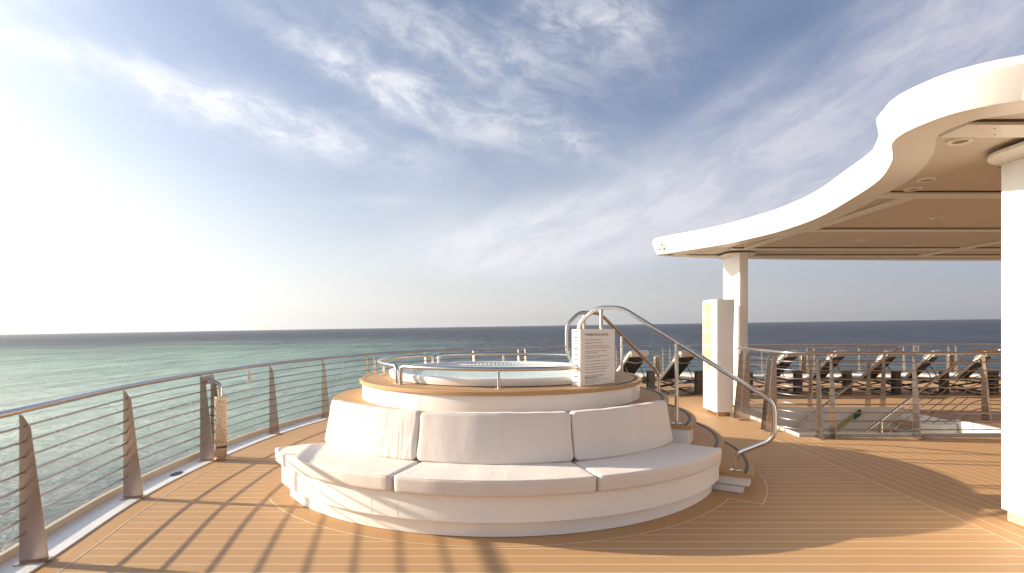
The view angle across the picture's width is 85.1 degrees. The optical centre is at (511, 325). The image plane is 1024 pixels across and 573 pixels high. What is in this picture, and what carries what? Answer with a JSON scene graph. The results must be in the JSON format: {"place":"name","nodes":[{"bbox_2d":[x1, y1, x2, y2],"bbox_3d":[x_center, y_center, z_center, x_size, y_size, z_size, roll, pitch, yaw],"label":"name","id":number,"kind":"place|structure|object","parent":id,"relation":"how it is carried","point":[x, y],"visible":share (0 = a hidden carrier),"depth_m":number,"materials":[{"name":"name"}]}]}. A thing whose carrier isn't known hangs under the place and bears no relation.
{"place":"outdoors","nodes":[
{"label":"outdoors","id":0,"kind":"place"},
{"bbox_2d":[0,380,685,572],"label":"waterway","id":1,"kind":"object","parent":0,"point":[62,539],"visible":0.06,"depth_m":5.09,"materials":[{"name":"paint"}]},
{"bbox_2d":[170,471,182,475],"bbox_3d":[-3.816,1.687,6.343,0.090,0.010,0.200,0,0,0],"label":"drain grate","id":2,"kind":"object","parent":1,"relation":"on","point":[176,473],"visible":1,"depth_m":6.34,"materials":[{"name":"grey metal"}]},
{"bbox_2d":[0,343,1000,566],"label":"railing","id":3,"kind":"object","parent":1,"relation":"on","point":[33,548],"visible":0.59,"depth_m":5.48,"materials":[{"name":"metal"}]},
{"bbox_2d":[247,369,250,381],"bbox_3d":[-3.806,0.728,8.076,0.008,0.185,0.075,0,0,4],"label":"notice plate","id":4,"kind":"object","parent":3,"relation":"attached to","point":[248,375],"visible":1,"depth_m":8.08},
{"bbox_2d":[913,345,918,351],"bbox_3d":[13.002,0.738,17.941,0.200,0.205,0.008,0,0,-4],"label":"notice plate","id":5,"kind":"object","parent":3,"relation":"attached to","point":[915,348],"visible":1,"depth_m":17.94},
{"bbox_2d":[0,319,1000,552],"bbox_3d":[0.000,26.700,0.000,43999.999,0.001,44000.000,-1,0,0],"label":"sea","id":6,"kind":"structure","parent":0,"point":[36,368],"depth_m":423.74,"materials":[{"name":"liquid"}]},
{"bbox_2d":[0,0,1023,333],"label":"sky","id":7,"kind":"structure","parent":0,"point":[166,165],"materials":[{"name":"blue"}]},
{"bbox_2d":[59,380,1023,572],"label":"deck","id":8,"kind":"structure","parent":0,"point":[881,505],"depth_m":4.67,"materials":[{"name":"brown wood"}]},
{"bbox_2d":[57,382,668,572],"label":"caulk line","id":9,"kind":"object","parent":8,"relation":"on","point":[158,499],"visible":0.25,"depth_m":5.11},
{"bbox_2d":[31,380,783,572],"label":"deck margin","id":10,"kind":"object","parent":8,"relation":"on","point":[70,554],"visible":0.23,"depth_m":5.04,"materials":[{"name":"brown wood"}]},
{"bbox_2d":[207,378,226,459],"bbox_3d":[-3.745,1.168,7.028,0.284,1.040,0.165,0,0,-20],"label":"steel cabinet","id":11,"kind":"object","parent":10,"relation":"on","point":[220,426],"visible":0.98,"depth_m":7.02,"materials":[{"name":"silver metal"}]},
{"bbox_2d":[653,356,659,381],"bbox_3d":[4.323,1.285,16.667,0.170,0.770,0.114,0,0,-14],"label":"steel cabinet","id":12,"kind":"object","parent":10,"relation":"on","point":[656,361],"visible":0.56,"depth_m":16.62,"materials":[{"name":"silver metal"}]},
{"bbox_2d":[799,355,805,372],"bbox_3d":[9.066,1.285,17.396,0.170,0.770,0.114,0,0,-7],"label":"steel cabinet","id":13,"kind":"object","parent":10,"relation":"on","point":[802,357],"visible":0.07,"depth_m":17.34,"materials":[{"name":"silver metal"}]},
{"bbox_2d":[946,355,953,371],"bbox_3d":[14.001,1.285,17.818,0.174,0.770,0.120,0,0,0],"label":"steel cabinet","id":14,"kind":"object","parent":10,"relation":"on","point":[949,358],"visible":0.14,"depth_m":17.76,"materials":[{"name":"silver metal"}]},
{"bbox_2d":[265,464,766,546],"bbox_3d":[0.328,1.709,6.245,5.750,0.022,3.700,0,0,-21],"label":"deck border","id":15,"kind":"object","parent":8,"relation":"on","point":[755,491],"visible":0.23,"depth_m":4.74,"materials":[{"name":"brown wood"}]},
{"bbox_2d":[282,463,718,536],"bbox_3d":[-0.096,1.277,5.195,4.404,0.834,1.589,0,0,0],"label":"curved bench","id":16,"kind":"object","parent":15,"relation":"on","point":[596,510],"visible":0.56,"depth_m":4.56,"materials":[{"name":"white paint"}]},
{"bbox_2d":[275,442,422,490],"bbox_3d":[-1.519,1.270,5.179,1.705,0.147,0.779,0,0,37],"label":"seat cushion","id":17,"kind":"object","parent":16,"relation":"on","point":[325,461],"visible":0.8,"depth_m":4.86,"materials":[{"name":"fabric"}]},
{"bbox_2d":[325,400,421,459],"bbox_3d":[-1.390,0.985,5.358,1.352,0.440,0.260,0,0,38],"label":"back cushion","id":18,"kind":"object","parent":17,"relation":"on","point":[374,430],"visible":0.93,"depth_m":5.17,"materials":[{"name":"fabric"}]},
{"bbox_2d":[394,461,595,496],"bbox_3d":[-0.137,1.270,4.708,1.625,0.147,0.770,0,0,0],"label":"seat cushion","id":19,"kind":"object","parent":16,"relation":"on","point":[491,480],"visible":0.81,"depth_m":4.41,"materials":[{"name":"fabric"}]},
{"bbox_2d":[417,411,572,464],"bbox_3d":[-0.150,0.985,4.936,1.386,0.441,0.271,0,0,0],"label":"back cushion","id":20,"kind":"object","parent":19,"relation":"on","point":[500,438],"visible":1,"depth_m":4.87,"materials":[{"name":"fabric"}]},
{"bbox_2d":[571,442,721,490],"bbox_3d":[1.243,1.270,5.163,1.683,0.148,0.778,0,0,-37],"label":"seat cushion","id":21,"kind":"object","parent":16,"relation":"on","point":[670,461],"visible":0.77,"depth_m":4.85,"materials":[{"name":"fabric"}]},
{"bbox_2d":[569,400,672,459],"bbox_3d":[1.102,0.985,5.338,1.364,0.441,0.262,0,0,-37],"label":"back cushion","id":22,"kind":"object","parent":21,"relation":"on","point":[601,433],"visible":0.95,"depth_m":5.15,"materials":[{"name":"fabric"}]},
{"bbox_2d":[268,468,767,546],"bbox_3d":[0.815,1.698,6.008,5.758,0.003,3.028,0,0,-37],"label":"border caulk","id":23,"kind":"object","parent":15,"relation":"on","point":[526,546],"visible":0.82,"depth_m":4.60,"materials":[{"name":"rubber"}]},
{"bbox_2d":[333,361,753,492],"bbox_3d":[0.315,1.112,7.000,4.930,1.164,4.040,0,0,0],"label":"whirlpool","id":24,"kind":"object","parent":8,"relation":"on","point":[422,391],"visible":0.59,"depth_m":5.74,"materials":[{"name":"white paint"}]},
{"bbox_2d":[377,354,433,383],"bbox_3d":[-1.391,0.517,7.042,0.560,0.213,2.194,0,0,0],"label":"guard rail","id":25,"kind":"object","parent":24,"relation":"on","point":[383,363],"visible":0.8,"depth_m":7.04,"materials":[{"name":"metal"}]},
{"bbox_2d":[397,364,596,388],"bbox_3d":[-0.164,0.517,5.715,2.120,0.213,0.514,0,0,0],"label":"guard rail","id":26,"kind":"object","parent":24,"relation":"on","point":[497,369],"visible":0.94,"depth_m":5.55,"materials":[{"name":"metal"}]},
{"bbox_2d":[437,352,571,362],"bbox_3d":[-0.110,0.518,8.316,2.012,0.213,0.452,0,0,0],"label":"guard rail","id":27,"kind":"object","parent":24,"relation":"on","point":[502,354],"visible":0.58,"depth_m":8.38,"materials":[{"name":"metal"}]},
{"bbox_2d":[572,329,614,386],"bbox_3d":[0.868,0.331,5.917,0.564,0.585,0.120,0,0,-41],"label":"rules sign","id":28,"kind":"object","parent":24,"relation":"on","point":[593,355],"visible":1,"depth_m":5.83,"materials":[{"name":"white paint"}]},
{"bbox_2d":[565,311,659,390],"bbox_3d":[1.464,0.637,7.920,1.728,1.685,0.110,0,0,-30],"label":"stair handrail","id":29,"kind":"object","parent":24,"relation":"on","point":[622,338],"visible":0.57,"depth_m":7.92,"materials":[{"name":"metal"}]},
{"bbox_2d":[577,306,776,471],"bbox_3d":[1.693,0.628,6.030,2.118,1.711,0.110,0,0,28],"label":"stair handrail","id":30,"kind":"object","parent":24,"relation":"on","point":[767,398],"visible":0.77,"depth_m":5.92,"materials":[{"name":"metal"}]},
{"bbox_2d":[616,350,650,382],"bbox_3d":[2.579,1.145,14.267,0.674,1.082,1.935,0,0,-38],"label":"sun lounger","id":31,"kind":"object","parent":8,"relation":"on","point":[633,361],"visible":0.25,"depth_m":13.70,"materials":[{"name":"black fabric"}]},
{"bbox_2d":[646,370,654,389],"bbox_3d":[3.460,1.408,13.920,0.190,0.576,0.220,0,0,-12],"label":"side table","id":32,"kind":"object","parent":8,"relation":"on","point":[650,374],"visible":0.77,"depth_m":13.86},
{"bbox_2d":[635,351,699,395],"bbox_3d":[3.722,1.145,14.180,0.674,1.082,1.935,0,0,-40],"label":"sun lounger","id":33,"kind":"object","parent":8,"relation":"on","point":[685,360],"visible":0.5,"depth_m":13.69,"materials":[{"name":"fabric"}]},
{"bbox_2d":[679,372,693,389],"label":"sun lounger","id":34,"kind":"object","parent":8,"relation":"on","point":[683,375],"visible":0.12,"depth_m":14.53,"materials":[{"name":"fabric"}]},
{"bbox_2d":[693,370,702,393],"bbox_3d":[4.660,1.408,13.920,0.190,0.576,0.220,0,0,-9],"label":"side table","id":35,"kind":"object","parent":8,"relation":"on","point":[698,386],"visible":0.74,"depth_m":13.86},
{"bbox_2d":[703,299,734,415],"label":"towel tower","id":36,"kind":"structure","parent":8,"relation":"on","point":[718,328],"depth_m":10.39,"materials":[{"name":"white paint"}]},
{"bbox_2d":[750,370,753,391],"bbox_3d":[5.900,1.408,13.920,0.190,0.576,0.220,0,0,-10],"label":"side table","id":37,"kind":"object","parent":8,"relation":"on","point":[751,381],"visible":0.24,"depth_m":13.86,"materials":[{"name":"brown wood"}]},
{"bbox_2d":[753,350,802,395],"bbox_3d":[6.261,1.145,14.190,0.674,1.082,1.935,0,0,-40],"label":"sun lounger","id":38,"kind":"object","parent":8,"relation":"on","point":[783,357],"visible":0.37,"depth_m":13.72,"materials":[{"name":"fabric"}]},
{"bbox_2d":[793,371,803,393],"bbox_3d":[7.130,1.408,13.920,0.190,0.576,0.220,0,0,-11],"label":"side table","id":39,"kind":"object","parent":8,"relation":"on","point":[795,389],"visible":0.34,"depth_m":13.86,"materials":[{"name":"brown wood"}]},
{"bbox_2d":[762,350,850,394],"bbox_3d":[7.526,1.145,14.329,0.674,1.082,1.935,0,0,-39],"label":"sun lounger","id":40,"kind":"object","parent":8,"relation":"on","point":[837,357],"visible":0.47,"depth_m":13.85,"materials":[{"name":"fabric"}]},
{"bbox_2d":[732,346,899,429],"bbox_3d":[6.031,1.476,11.267,3.562,2.117,0.337,0,0,0],"label":"railing","id":41,"kind":"object","parent":8,"relation":"on","point":[868,384],"visible":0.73,"depth_m":11.26,"materials":[{"name":"metal"}]},
{"bbox_2d":[652,55,1023,526],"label":"canopy","id":42,"kind":"object","parent":8,"relation":"on","point":[936,173],"visible":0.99,"depth_m":5.66,"materials":[{"name":"paint"}]},
{"bbox_2d":[842,371,852,393],"bbox_3d":[8.360,1.408,13.920,0.190,0.576,0.220,0,0,-12],"label":"side table","id":43,"kind":"object","parent":8,"relation":"on","point":[847,376],"visible":0.53,"depth_m":13.86,"materials":[{"name":"brown wood"}]},
{"bbox_2d":[821,350,902,394],"bbox_3d":[8.729,1.145,14.220,0.674,1.082,1.935,0,0,-35],"label":"sun lounger","id":44,"kind":"object","parent":8,"relation":"on","point":[891,358],"visible":0.42,"depth_m":13.78,"materials":[{"name":"fabric"}]},
{"bbox_2d":[732,407,1000,432],"bbox_3d":[6.135,3.123,9.875,3.630,2.955,2.750,0,0,0],"label":"stairwell","id":45,"kind":"object","parent":8,"relation":"in","point":[857,417],"visible":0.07,"depth_m":11.20,"materials":[{"name":"white paint"}]},
{"bbox_2d":[733,347,1000,439],"bbox_3d":[8.033,1.074,9.447,7.935,1.352,2.305,0,0,0],"label":"railing","id":46,"kind":"object","parent":8,"relation":"on","point":[742,407],"visible":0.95,"depth_m":8.47,"materials":[{"name":"metal"}]},
{"bbox_2d":[891,371,901,393],"bbox_3d":[9.580,1.408,13.920,0.190,0.576,0.220,0,0,-13],"label":"side table","id":47,"kind":"object","parent":8,"relation":"on","point":[897,374],"visible":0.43,"depth_m":13.86,"materials":[{"name":"brown wood"}]},
{"bbox_2d":[853,350,945,394],"bbox_3d":[9.850,1.145,14.303,0.674,1.082,1.935,0,0,-41],"label":"sun lounger","id":48,"kind":"object","parent":8,"relation":"on","point":[927,358],"visible":0.62,"depth_m":13.84,"materials":[{"name":"fabric"}]},
{"bbox_2d":[862,349,1000,432],"bbox_3d":[7.196,2.073,9.764,3.834,3.331,1.282,0,0,22],"label":"railing","id":49,"kind":"object","parent":8,"relation":"on","point":[985,400],"visible":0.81,"depth_m":9.88,"materials":[{"name":"metal"}]},
{"bbox_2d":[939,371,950,393],"bbox_3d":[10.780,1.408,13.920,0.190,0.576,0.220,0,0,-14],"label":"side table","id":50,"kind":"object","parent":8,"relation":"on","point":[945,376],"visible":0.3,"depth_m":13.86,"materials":[{"name":"brown wood"}]},
{"bbox_2d":[901,351,998,394],"bbox_3d":[11.088,1.145,14.236,0.674,1.082,1.935,0,0,-37],"label":"sun lounger","id":51,"kind":"object","parent":8,"relation":"on","point":[971,366],"visible":0.4,"depth_m":13.77,"materials":[{"name":"fabric"}]},
{"bbox_2d":[949,372,1000,389],"bbox_3d":[12.237,1.145,14.296,0.674,1.082,1.935,0,0,-37],"label":"sun lounger","id":52,"kind":"object","parent":8,"relation":"on","point":[971,376],"visible":0.22,"depth_m":14.33,"materials":[{"name":"fabric"}]},
{"bbox_2d":[988,371,999,393],"bbox_3d":[12.010,1.408,13.920,0.190,0.576,0.220,0,0,-15],"label":"side table","id":53,"kind":"object","parent":8,"relation":"on","point":[994,373],"visible":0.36,"depth_m":13.86,"materials":[{"name":"brown wood"}]},
{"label":"ship hull","id":54,"kind":"structure","parent":0,"visible":0},
{"bbox_2d":[0,378,787,564],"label":"toe rail","id":55,"kind":"object","parent":54,"relation":"on","point":[13,550],"visible":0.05,"depth_m":5.51,"materials":[{"name":"beige paint"}]}
]}

